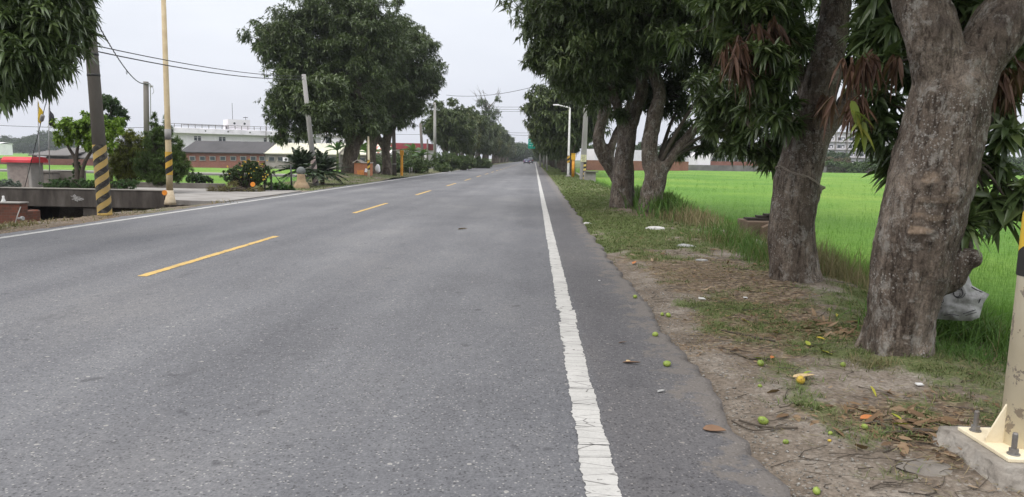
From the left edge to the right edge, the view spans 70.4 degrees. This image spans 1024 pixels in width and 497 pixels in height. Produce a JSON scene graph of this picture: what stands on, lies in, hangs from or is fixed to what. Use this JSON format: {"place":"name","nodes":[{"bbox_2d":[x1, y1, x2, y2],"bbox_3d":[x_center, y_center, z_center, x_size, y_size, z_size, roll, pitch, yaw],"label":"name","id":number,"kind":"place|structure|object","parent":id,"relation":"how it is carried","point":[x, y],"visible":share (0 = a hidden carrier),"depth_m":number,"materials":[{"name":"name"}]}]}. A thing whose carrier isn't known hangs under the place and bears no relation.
{"place":"outdoors","nodes":[
{"label":"outdoors","id":0,"kind":"place"},
{"bbox_2d":[0,153,31,157],"bbox_3d":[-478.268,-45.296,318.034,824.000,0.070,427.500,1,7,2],"label":"distant field","id":1,"kind":"structure","parent":0,"point":[18,155],"depth_m":292.62,"materials":[{"name":"green plant"}]},
{"bbox_2d":[0,142,12,154],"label":"shed","id":2,"kind":"structure","parent":1,"relation":"on","point":[6,148],"depth_m":308.30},
{"bbox_2d":[13,136,44,153],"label":"distant tree","id":3,"kind":"object","parent":1,"relation":"on","point":[28,143],"visible":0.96,"depth_m":449.67,"materials":[{"name":"green plant"}]},
{"bbox_2d":[31,130,52,151],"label":"distant tree","id":4,"kind":"object","parent":1,"relation":"on","point":[43,136],"visible":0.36,"depth_m":459.67,"materials":[{"name":"green plant"}]},
{"bbox_2d":[50,133,71,149],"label":"distant tree","id":5,"kind":"object","parent":1,"relation":"on","point":[56,147],"visible":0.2,"depth_m":442.73,"materials":[{"name":"green plant"}]},
{"bbox_2d":[1,157,47,187],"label":"shed","id":6,"kind":"structure","parent":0,"point":[17,168],"depth_m":23.38,"materials":[{"name":"concrete"}]},
{"bbox_2d":[37,99,42,186],"bbox_3d":[-15.225,-3.397,23.442,0.240,2.823,0.070,1,7,2],"label":"flag","id":7,"kind":"object","parent":6,"relation":"attached to","point":[39,111],"visible":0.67,"depth_m":23.36,"materials":[{"name":"fabric"}]},
{"bbox_2d":[43,170,62,187],"bbox_3d":[-17.530,-2.609,27.341,0.850,0.640,0.600,1,7,2],"label":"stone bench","id":8,"kind":"object","parent":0,"point":[53,176],"visible":0.42,"depth_m":27.10,"materials":[{"name":"grey stone"}]},
{"bbox_2d":[0,169,387,180],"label":"field path","id":9,"kind":"structure","parent":0,"point":[203,173],"depth_m":58.19,"materials":[{"name":"concrete"}]},
{"bbox_2d":[0,164,400,186],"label":"rice paddy","id":10,"kind":"structure","parent":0,"point":[215,178],"depth_m":68.13,"materials":[{"name":"green plant"}]},
{"bbox_2d":[102,93,130,181],"bbox_3d":[-17.218,-4.780,31.224,1.674,3.801,1.347,1,7,2],"label":"garden tree","id":11,"kind":"object","parent":10,"relation":"on","point":[112,106],"visible":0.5,"depth_m":30.91,"materials":[{"name":"green plant"}]},
{"bbox_2d":[143,81,153,136],"bbox_3d":[-22.595,-7.343,45.161,0.681,5.958,0.380,3,7,1],"label":"utility pole","id":12,"kind":"object","parent":10,"relation":"on","point":[146,104],"visible":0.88,"depth_m":44.88,"materials":[{"name":"grey concrete"}]},
{"bbox_2d":[324,140,344,170],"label":"palm tree","id":13,"kind":"object","parent":10,"relation":"on","point":[337,147],"visible":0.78,"depth_m":67.81,"materials":[{"name":"green plant"}]},
{"bbox_2d":[128,187,301,204],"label":"side drive","id":14,"kind":"structure","parent":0,"point":[190,196],"depth_m":24.46,"materials":[{"name":"concrete"}]},
{"bbox_2d":[0,178,21,186],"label":"shrub","id":15,"kind":"object","parent":14,"relation":"on","point":[5,182],"visible":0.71,"depth_m":21.94,"materials":[{"name":"green plant"}]},
{"bbox_2d":[43,170,86,182],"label":"garden wall","id":16,"kind":"structure","parent":14,"relation":"on","point":[66,174],"depth_m":27.78,"materials":[{"name":"concrete"}]},
{"bbox_2d":[47,110,127,183],"bbox_3d":[-14.077,-3.384,24.261,2.613,2.532,1.398,1,7,2],"label":"garden tree","id":17,"kind":"object","parent":14,"relation":"on","point":[70,130],"visible":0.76,"depth_m":23.98,"materials":[{"name":"green plant"}]},
{"bbox_2d":[48,104,53,182],"bbox_3d":[-15.150,-3.437,23.838,0.283,2.618,0.070,1,7,2],"label":"flag","id":18,"kind":"object","parent":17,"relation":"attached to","point":[50,115],"visible":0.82,"depth_m":23.76,"materials":[{"name":"fabric"}]},
{"bbox_2d":[38,177,140,188],"bbox_3d":[-13.355,-1.928,23.045,3.193,0.732,1.007,1,7,2],"label":"hedge","id":19,"kind":"object","parent":14,"relation":"on","point":[84,183],"visible":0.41,"depth_m":22.85,"materials":[{"name":"green plant"}]},
{"bbox_2d":[107,127,148,185],"bbox_3d":[-13.500,-3.254,25.829,2.010,2.183,1.307,1,7,2],"label":"conifer shrub","id":20,"kind":"object","parent":14,"relation":"on","point":[119,163],"visible":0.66,"depth_m":25.57,"materials":[{"name":"green plant"}]},
{"bbox_2d":[129,112,193,186],"bbox_3d":[-12.151,-3.416,25.156,2.231,2.692,1.356,1,7,2],"label":"conifer shrub","id":21,"kind":"object","parent":14,"relation":"on","point":[152,163],"visible":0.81,"depth_m":24.97,"materials":[{"name":"green plant"}]},
{"bbox_2d":[129,182,225,188],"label":"garden wall","id":22,"kind":"structure","parent":14,"relation":"on","point":[183,185],"depth_m":28.78,"materials":[{"name":"grey concrete"}]},
{"bbox_2d":[185,171,213,182],"bbox_3d":[-12.537,-2.780,29.089,1.225,0.635,0.842,1,7,2],"label":"shrub","id":23,"kind":"object","parent":22,"relation":"on","point":[193,177],"visible":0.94,"depth_m":28.97,"materials":[{"name":"green plant"}]},
{"bbox_2d":[219,159,275,189],"bbox_3d":[-10.127,-2.787,27.808,2.060,1.306,1.203,1,7,2],"label":"flowering bush","id":24,"kind":"object","parent":14,"relation":"on","point":[244,177],"visible":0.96,"depth_m":27.62,"materials":[{"name":"green plant"}]},
{"bbox_2d":[0,162,510,233],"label":"verge","id":25,"kind":"structure","parent":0,"point":[68,213],"depth_m":23.23,"materials":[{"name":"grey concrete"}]},
{"bbox_2d":[0,0,108,121],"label":"mango tree","id":26,"kind":"object","parent":25,"relation":"on","point":[43,47],"visible":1,"depth_m":10.35,"materials":[{"name":"green plant"}]},
{"bbox_2d":[86,5,112,215],"bbox_3d":[-9.262,-4.554,15.957,0.312,8.700,0.312,0,7,2],"label":"utility pole","id":27,"kind":"object","parent":25,"relation":"on","point":[102,180],"visible":0.72,"depth_m":16.12,"materials":[{"name":"grey concrete"}]},
{"bbox_2d":[99,46,282,75],"bbox_3d":[-9.510,-6.256,24.858,0.022,1.349,18.333,1,7,-2],"label":"overhead wire","id":28,"kind":"object","parent":27,"relation":"attached to","point":[184,63],"visible":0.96,"depth_m":20.44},
{"bbox_2d":[98,51,297,79],"bbox_3d":[-9.504,-6.132,24.874,0.025,1.343,18.333,1,7,-2],"label":"overhead wire","id":29,"kind":"object","parent":27,"relation":"attached to","point":[187,68],"visible":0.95,"depth_m":20.56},
{"bbox_2d":[0,198,246,229],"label":"dry grass","id":30,"kind":"structure","parent":25,"relation":"on","point":[21,223],"depth_m":14.04,"materials":[{"name":"plant"}]},
{"bbox_2d":[161,0,176,204],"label":"street pole","id":31,"kind":"object","parent":25,"relation":"on","point":[170,198],"visible":1,"depth_m":20.56,"materials":[{"name":"metal"}]},
{"bbox_2d":[206,181,265,191],"bbox_3d":[-10.282,-2.157,26.931,2.223,0.811,1.051,1,7,2],"label":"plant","id":32,"kind":"object","parent":25,"relation":"on","point":[224,188],"visible":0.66,"depth_m":26.84,"materials":[{"name":"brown plant"}]},
{"bbox_2d":[260,182,295,190],"bbox_3d":[-9.245,-2.276,28.633,1.513,0.759,0.815,-1,7,-16],"label":"creeping plant","id":33,"kind":"object","parent":25,"relation":"on","point":[278,186],"visible":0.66,"depth_m":28.47,"materials":[{"name":"green plant"}]},
{"bbox_2d":[273,146,330,183],"bbox_3d":[-9.749,-3.745,33.333,2.655,1.988,2.555,1,7,2],"label":"cycad","id":34,"kind":"object","parent":25,"relation":"on","point":[301,158],"visible":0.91,"depth_m":33.05,"materials":[{"name":"green plant"}]},
{"bbox_2d":[294,167,309,187],"bbox_3d":[-9.232,-3.060,31.765,0.720,1.040,0.702,1,7,2],"label":"bollard","id":35,"kind":"object","parent":25,"relation":"on","point":[300,182],"visible":0.91,"depth_m":31.59,"materials":[{"name":"stone"}]},
{"bbox_2d":[302,74,318,185],"bbox_3d":[-9.540,-5.366,34.313,0.290,5.637,0.290,-4,7,2],"label":"utility pole","id":36,"kind":"object","parent":25,"relation":"on","point":[315,182],"visible":0.66,"depth_m":34.22,"materials":[{"name":"concrete"}]},
{"bbox_2d":[293,146,350,183],"bbox_3d":[-9.334,-4.077,36.230,2.822,2.043,2.870,-3,8,-29],"label":"cycad","id":37,"kind":"object","parent":25,"relation":"on","point":[329,162],"visible":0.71,"depth_m":35.77,"materials":[{"name":"green plant"}]},
{"bbox_2d":[236,0,419,172],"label":"mango tree","id":38,"kind":"object","parent":25,"relation":"on","point":[336,63],"visible":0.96,"depth_m":43.12,"materials":[{"name":"green plant"}]},
{"bbox_2d":[353,160,372,175],"bbox_3d":[-9.276,-4.955,45.242,1.066,1.148,1.000,1,7,2],"label":"spirit hut","id":39,"kind":"object","parent":25,"relation":"on","point":[360,168],"visible":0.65,"depth_m":44.85,"materials":[{"name":"orange brick"}]},
{"bbox_2d":[359,154,408,178],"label":"shrub","id":40,"kind":"object","parent":25,"relation":"on","point":[379,160],"visible":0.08,"depth_m":65.32,"materials":[{"name":"green plant"}]},
{"bbox_2d":[392,114,396,175],"bbox_3d":[-8.746,-7.665,53.763,0.330,4.535,0.322,0,7,2],"label":"utility pole","id":41,"kind":"object","parent":25,"relation":"on","point":[394,171],"visible":0.88,"depth_m":53.71,"materials":[{"name":"concrete"}]},
{"bbox_2d":[361,27,440,173],"bbox_3d":[-9.261,-11.108,54.628,8.585,11.570,7.106,8,10,44],"label":"mango tree","id":42,"kind":"object","parent":25,"relation":"on","point":[392,103],"visible":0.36,"depth_m":53.17,"materials":[{"name":"green plant"}]},
{"bbox_2d":[391,148,425,172],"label":"shrub","id":43,"kind":"object","parent":25,"relation":"on","point":[408,155],"visible":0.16,"depth_m":67.37,"materials":[{"name":"green plant"}]},
{"bbox_2d":[378,13,448,174],"bbox_3d":[-7.830,-11.814,56.142,6.245,12.648,7.158,1,7,2],"label":"mango tree","id":44,"kind":"object","parent":25,"relation":"on","point":[384,142],"visible":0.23,"depth_m":55.45,"materials":[{"name":"green plant"}]},
{"bbox_2d":[399,157,435,173],"bbox_3d":[-8.339,-7.291,63.974,2.857,1.605,2.531,5,8,28],"label":"shrub","id":45,"kind":"object","parent":25,"relation":"on","point":[418,165],"visible":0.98,"depth_m":63.45,"materials":[{"name":"green plant"}]},
{"bbox_2d":[433,102,436,170],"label":"utility pole","id":46,"kind":"object","parent":25,"relation":"on","point":[434,132],"visible":0.66,"depth_m":79.20,"materials":[{"name":"concrete"}]},
{"bbox_2d":[433,163,453,171],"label":"shrub","id":47,"kind":"object","parent":25,"relation":"on","point":[443,168],"visible":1,"depth_m":71.32,"materials":[{"name":"green plant"}]},
{"bbox_2d":[429,150,462,169],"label":"shrub","id":48,"kind":"object","parent":25,"relation":"on","point":[453,160],"visible":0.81,"depth_m":76.93,"materials":[{"name":"green plant"}]},
{"bbox_2d":[419,97,477,152],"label":"mango tree","id":49,"kind":"object","parent":25,"relation":"on","point":[454,127],"visible":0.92,"depth_m":90.59,"materials":[{"name":"green plant"}]},
{"bbox_2d":[436,109,478,155],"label":"mango tree","id":50,"kind":"object","parent":25,"relation":"on","point":[466,150],"visible":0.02,"depth_m":102.05,"materials":[{"name":"green plant"}]},
{"bbox_2d":[459,154,476,169],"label":"shrub","id":51,"kind":"object","parent":25,"relation":"on","point":[469,162],"visible":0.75,"depth_m":83.02,"materials":[{"name":"green plant"}]},
{"bbox_2d":[455,109,482,155],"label":"mango tree","id":52,"kind":"object","parent":25,"relation":"on","point":[479,137],"depth_m":109.82,"materials":[{"name":"green plant"}]},
{"bbox_2d":[453,104,489,154],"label":"mango tree","id":53,"kind":"object","parent":25,"relation":"on","point":[483,126],"visible":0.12,"depth_m":120.60,"materials":[{"name":"green plant"}]},
{"bbox_2d":[471,127,494,157],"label":"mango tree","id":54,"kind":"object","parent":25,"relation":"on","point":[485,150],"visible":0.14,"depth_m":135.89,"materials":[{"name":"green plant"}]},
{"bbox_2d":[475,156,492,167],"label":"shrub","id":55,"kind":"object","parent":25,"relation":"on","point":[484,163],"visible":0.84,"depth_m":102.47,"materials":[{"name":"green plant"}]},
{"bbox_2d":[470,87,502,158],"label":"bare tree","id":56,"kind":"object","parent":25,"relation":"on","point":[490,112],"visible":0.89,"depth_m":139.44,"materials":[{"name":"green plant"}]},
{"bbox_2d":[479,120,499,155],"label":"mango tree","id":57,"kind":"object","parent":25,"relation":"on","point":[496,131],"visible":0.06,"depth_m":146.40,"materials":[{"name":"green plant"}]},
{"bbox_2d":[482,126,502,157],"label":"mango tree","id":58,"kind":"object","parent":25,"relation":"on","point":[499,142],"visible":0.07,"depth_m":166.58,"materials":[{"name":"green plant"}]},
{"bbox_2d":[487,122,506,158],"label":"mango tree","id":59,"kind":"object","parent":25,"relation":"on","point":[503,133],"visible":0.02,"depth_m":185.52,"materials":[{"name":"green plant"}]},
{"bbox_2d":[491,123,510,163],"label":"mango tree","id":60,"kind":"object","parent":25,"relation":"on","point":[507,137],"visible":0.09,"depth_m":196.45,"materials":[{"name":"green plant"}]},
{"bbox_2d":[22,152,579,177],"bbox_3d":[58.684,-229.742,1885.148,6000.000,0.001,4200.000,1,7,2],"label":"ground","id":61,"kind":"structure","parent":0,"point":[577,164],"depth_m":460.76,"materials":[{"name":"green plant"}]},
{"bbox_2d":[0,201,40,223],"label":"brick wall","id":62,"kind":"structure","parent":61,"relation":"on","point":[9,210],"depth_m":15.86,"materials":[{"name":"brick"}]},
{"bbox_2d":[0,158,92,165],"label":"boundary wall","id":63,"kind":"structure","parent":61,"relation":"on","point":[65,162],"depth_m":89.67,"materials":[{"name":"brick"}]},
{"bbox_2d":[28,150,84,158],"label":"shed","id":64,"kind":"structure","parent":61,"relation":"on","point":[56,154],"depth_m":93.14,"materials":[{"name":"grey metal"}]},
{"bbox_2d":[0,187,188,218],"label":"bridge parapet","id":65,"kind":"structure","parent":61,"relation":"on","point":[44,201],"depth_m":21.14,"materials":[{"name":"concrete"}]},
{"bbox_2d":[183,141,274,167],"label":"barn","id":66,"kind":"structure","parent":61,"relation":"on","point":[213,154],"depth_m":98.65,"materials":[{"name":"red brick"}]},
{"bbox_2d":[171,110,336,149],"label":"office building","id":67,"kind":"structure","parent":61,"relation":"on","point":[236,130],"depth_m":156.83,"materials":[{"name":"paint"}]},
{"bbox_2d":[265,143,345,169],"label":"barn","id":68,"kind":"structure","parent":61,"relation":"on","point":[275,154],"depth_m":98.45,"materials":[{"name":"beige metal"}]},
{"bbox_2d":[319,135,382,143],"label":"plaster house","id":69,"kind":"structure","parent":61,"relation":"on","point":[335,139],"depth_m":121.65,"materials":[{"name":"paint"}]},
{"bbox_2d":[340,145,381,166],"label":"barn","id":70,"kind":"structure","parent":61,"relation":"on","point":[362,156],"depth_m":99.93,"materials":[{"name":"beige metal"}]},
{"bbox_2d":[377,143,432,168],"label":"red shed","id":71,"kind":"structure","parent":61,"relation":"on","point":[399,146],"depth_m":111.27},
{"bbox_2d":[509,142,524,161],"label":"distant tree","id":72,"kind":"object","parent":61,"relation":"on","point":[520,152],"visible":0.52,"depth_m":340.82,"materials":[{"name":"green plant"}]},
{"bbox_2d":[515,142,531,161],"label":"distant tree","id":73,"kind":"object","parent":61,"relation":"on","point":[527,153],"visible":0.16,"depth_m":399.06,"materials":[{"name":"green plant"}]},
{"bbox_2d":[586,160,688,170],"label":"brick wall","id":74,"kind":"structure","parent":61,"relation":"on","point":[597,165],"depth_m":117.97,"materials":[{"name":"red brick"}]},
{"bbox_2d":[587,149,712,161],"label":"factory wall","id":75,"kind":"structure","parent":61,"relation":"on","point":[591,154],"depth_m":179.32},
{"bbox_2d":[689,152,710,164],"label":"white hut","id":76,"kind":"object","parent":61,"relation":"on","point":[698,161],"visible":0.23,"depth_m":136.03,"materials":[{"name":"white paint"}]},
{"bbox_2d":[710,161,756,165],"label":"brick wall","id":77,"kind":"structure","parent":61,"relation":"on","point":[724,163],"depth_m":139.30,"materials":[{"name":"red brick"}]},
{"bbox_2d":[688,165,826,172],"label":"concrete wall","id":78,"kind":"structure","parent":61,"relation":"on","point":[715,168],"depth_m":135.66,"materials":[{"name":"grey concrete"}]},
{"bbox_2d":[826,150,850,159],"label":"distant tree","id":79,"kind":"object","parent":61,"relation":"on","point":[842,155],"visible":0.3,"depth_m":203.75,"materials":[{"name":"green plant"}]},
{"bbox_2d":[828,130,893,162],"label":"apartment building","id":80,"kind":"structure","parent":61,"relation":"on","point":[835,145],"depth_m":209.98,"materials":[{"name":"concrete"}]},
{"bbox_2d":[824,158,1023,175],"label":"hedge","id":81,"kind":"object","parent":61,"relation":"on","point":[844,166],"visible":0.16,"depth_m":153.09,"materials":[{"name":"green plant"}]},
{"bbox_2d":[0,161,790,496],"bbox_3d":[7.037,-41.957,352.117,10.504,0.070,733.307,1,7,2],"label":"road","id":82,"kind":"structure","parent":0,"point":[406,341],"depth_m":5.06,"materials":[{"name":"grey asphalt"}]},
{"bbox_2d":[0,163,505,238],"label":"edge line","id":83,"kind":"object","parent":82,"relation":"on","point":[173,212],"visible":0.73,"depth_m":16.29,"materials":[{"name":"white paint"}]},
{"bbox_2d":[138,163,520,275],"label":"line dashes","id":84,"kind":"object","parent":82,"relation":"on","point":[187,262],"visible":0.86,"depth_m":10.24,"materials":[{"name":"yellow paint"}]},
{"bbox_2d":[535,163,621,496],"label":"edge line","id":85,"kind":"object","parent":82,"relation":"on","point":[599,476],"visible":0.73,"depth_m":4.27,"materials":[{"name":"white paint"}]},
{"bbox_2d":[703,424,725,430],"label":"fallen leaf","id":86,"kind":"object","parent":82,"relation":"on","point":[711,427],"visible":1,"depth_m":3.80,"materials":[{"name":"brown plant"}]},
{"bbox_2d":[0,0,1023,159],"label":"sky","id":87,"kind":"structure","parent":0,"point":[479,50],"materials":[{"name":"white"}]},
{"bbox_2d":[537,162,1023,496],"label":"verge","id":88,"kind":"structure","parent":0,"point":[819,372],"depth_m":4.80,"materials":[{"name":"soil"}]},
{"bbox_2d":[526,122,565,172],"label":"mango tree","id":89,"kind":"object","parent":88,"relation":"on","point":[563,165],"visible":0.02,"depth_m":80.60,"materials":[{"name":"green plant"}]},
{"bbox_2d":[528,116,591,172],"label":"mango tree","id":90,"kind":"object","parent":88,"relation":"on","point":[564,156],"visible":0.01,"depth_m":74.73,"materials":[{"name":"green plant"}]},
{"bbox_2d":[553,104,570,176],"bbox_3d":[4.204,-9.073,61.048,1.608,6.012,0.420,1,7,2],"label":"lamp post","id":91,"kind":"object","parent":88,"relation":"on","point":[568,163],"visible":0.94,"depth_m":60.95,"materials":[{"name":"white metal"}]},
{"bbox_2d":[518,81,614,174],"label":"mango tree","id":92,"kind":"object","parent":88,"relation":"on","point":[548,126],"visible":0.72,"depth_m":65.02,"materials":[{"name":"green plant"}]},
{"bbox_2d":[508,0,653,192],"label":"mango tree","id":93,"kind":"object","parent":88,"relation":"on","point":[604,151],"visible":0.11,"depth_m":24.03,"materials":[{"name":"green plant"}]},
{"bbox_2d":[579,105,587,179],"bbox_3d":[5.308,-8.637,52.790,0.464,7.268,0.487,2,7,2],"label":"utility pole","id":94,"kind":"object","parent":88,"relation":"on","point":[583,160],"visible":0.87,"depth_m":52.80,"materials":[{"name":"concrete"}]},
{"bbox_2d":[493,0,685,207],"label":"mango tree","id":95,"kind":"object","parent":88,"relation":"on","point":[569,62],"visible":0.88,"depth_m":18.81,"materials":[{"name":"green plant"}]},
{"bbox_2d":[584,171,598,181],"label":"culvert block","id":96,"kind":"structure","parent":88,"relation":"on","point":[589,175],"depth_m":51.76,"materials":[{"name":"concrete"}]},
{"bbox_2d":[533,0,850,212],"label":"mango tree","id":97,"kind":"object","parent":88,"relation":"on","point":[669,93],"visible":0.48,"depth_m":19.12,"materials":[{"name":"green plant"}]},
{"bbox_2d":[737,213,769,241],"bbox_3d":[5.035,-0.165,14.149,1.057,1.024,0.925,1,7,2],"label":"sluice box","id":98,"kind":"object","parent":88,"relation":"on","point":[760,221],"visible":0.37,"depth_m":13.86,"materials":[{"name":"concrete"}]},
{"bbox_2d":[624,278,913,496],"bbox_3d":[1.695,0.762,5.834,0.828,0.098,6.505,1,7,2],"label":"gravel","id":99,"kind":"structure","parent":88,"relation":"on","point":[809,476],"depth_m":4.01,"materials":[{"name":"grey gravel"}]},
{"bbox_2d":[667,0,907,282],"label":"mango tree","id":100,"kind":"object","parent":88,"relation":"on","point":[764,56],"visible":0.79,"depth_m":8.07,"materials":[{"name":"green plant"}]},
{"bbox_2d":[775,165,824,202],"bbox_3d":[3.300,-0.727,8.326,0.551,0.444,0.571,1,7,2],"label":"rope","id":101,"kind":"object","parent":100,"relation":"attached to","point":[821,187],"visible":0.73,"depth_m":8.14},
{"bbox_2d":[589,179,1011,375],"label":"tall grass","id":102,"kind":"structure","parent":88,"relation":"on","point":[972,332],"depth_m":6.19,"materials":[{"name":"green plant"}]},
{"bbox_2d":[599,231,1023,496],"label":"fallen leaves","id":103,"kind":"object","parent":88,"relation":"on","point":[902,446],"depth_m":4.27,"materials":[{"name":"brown plant"}]},
{"bbox_2d":[728,308,909,423],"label":"fallen green leaves","id":104,"kind":"object","parent":88,"relation":"on","point":[872,388],"visible":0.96,"depth_m":5.11,"materials":[{"name":"green plant"}]},
{"bbox_2d":[643,199,1009,373],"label":"dry grass","id":105,"kind":"structure","parent":88,"relation":"on","point":[831,266],"depth_m":9.37,"materials":[{"name":"plant"}]},
{"bbox_2d":[814,0,1023,357],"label":"mango tree","id":106,"kind":"object","parent":88,"relation":"on","point":[958,76],"visible":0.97,"depth_m":5.11,"materials":[{"name":"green plant"}]},
{"bbox_2d":[937,276,988,320],"bbox_3d":[3.468,0.363,5.592,0.431,0.401,0.163,1,7,2],"label":"woven sack","id":107,"kind":"object","parent":106,"relation":"hanging from","point":[966,301],"visible":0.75,"depth_m":5.55,"materials":[{"name":"plastic"}]},
{"bbox_2d":[895,458,952,476],"bbox_3d":[1.974,1.039,3.431,0.315,0.032,0.219,1,7,2],"label":"broken slab","id":108,"kind":"object","parent":88,"relation":"on","point":[935,468],"depth_m":3.41,"materials":[{"name":"grey concrete"}]},
{"bbox_2d":[932,204,1023,491],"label":"lamp post","id":109,"kind":"object","parent":88,"relation":"on","point":[994,453],"visible":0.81,"depth_m":3.40,"materials":[{"name":"metal"}]},
{"bbox_2d":[575,169,1022,325],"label":"rice paddy","id":110,"kind":"structure","parent":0,"point":[848,208],"depth_m":24.95,"materials":[{"name":"green plant"}]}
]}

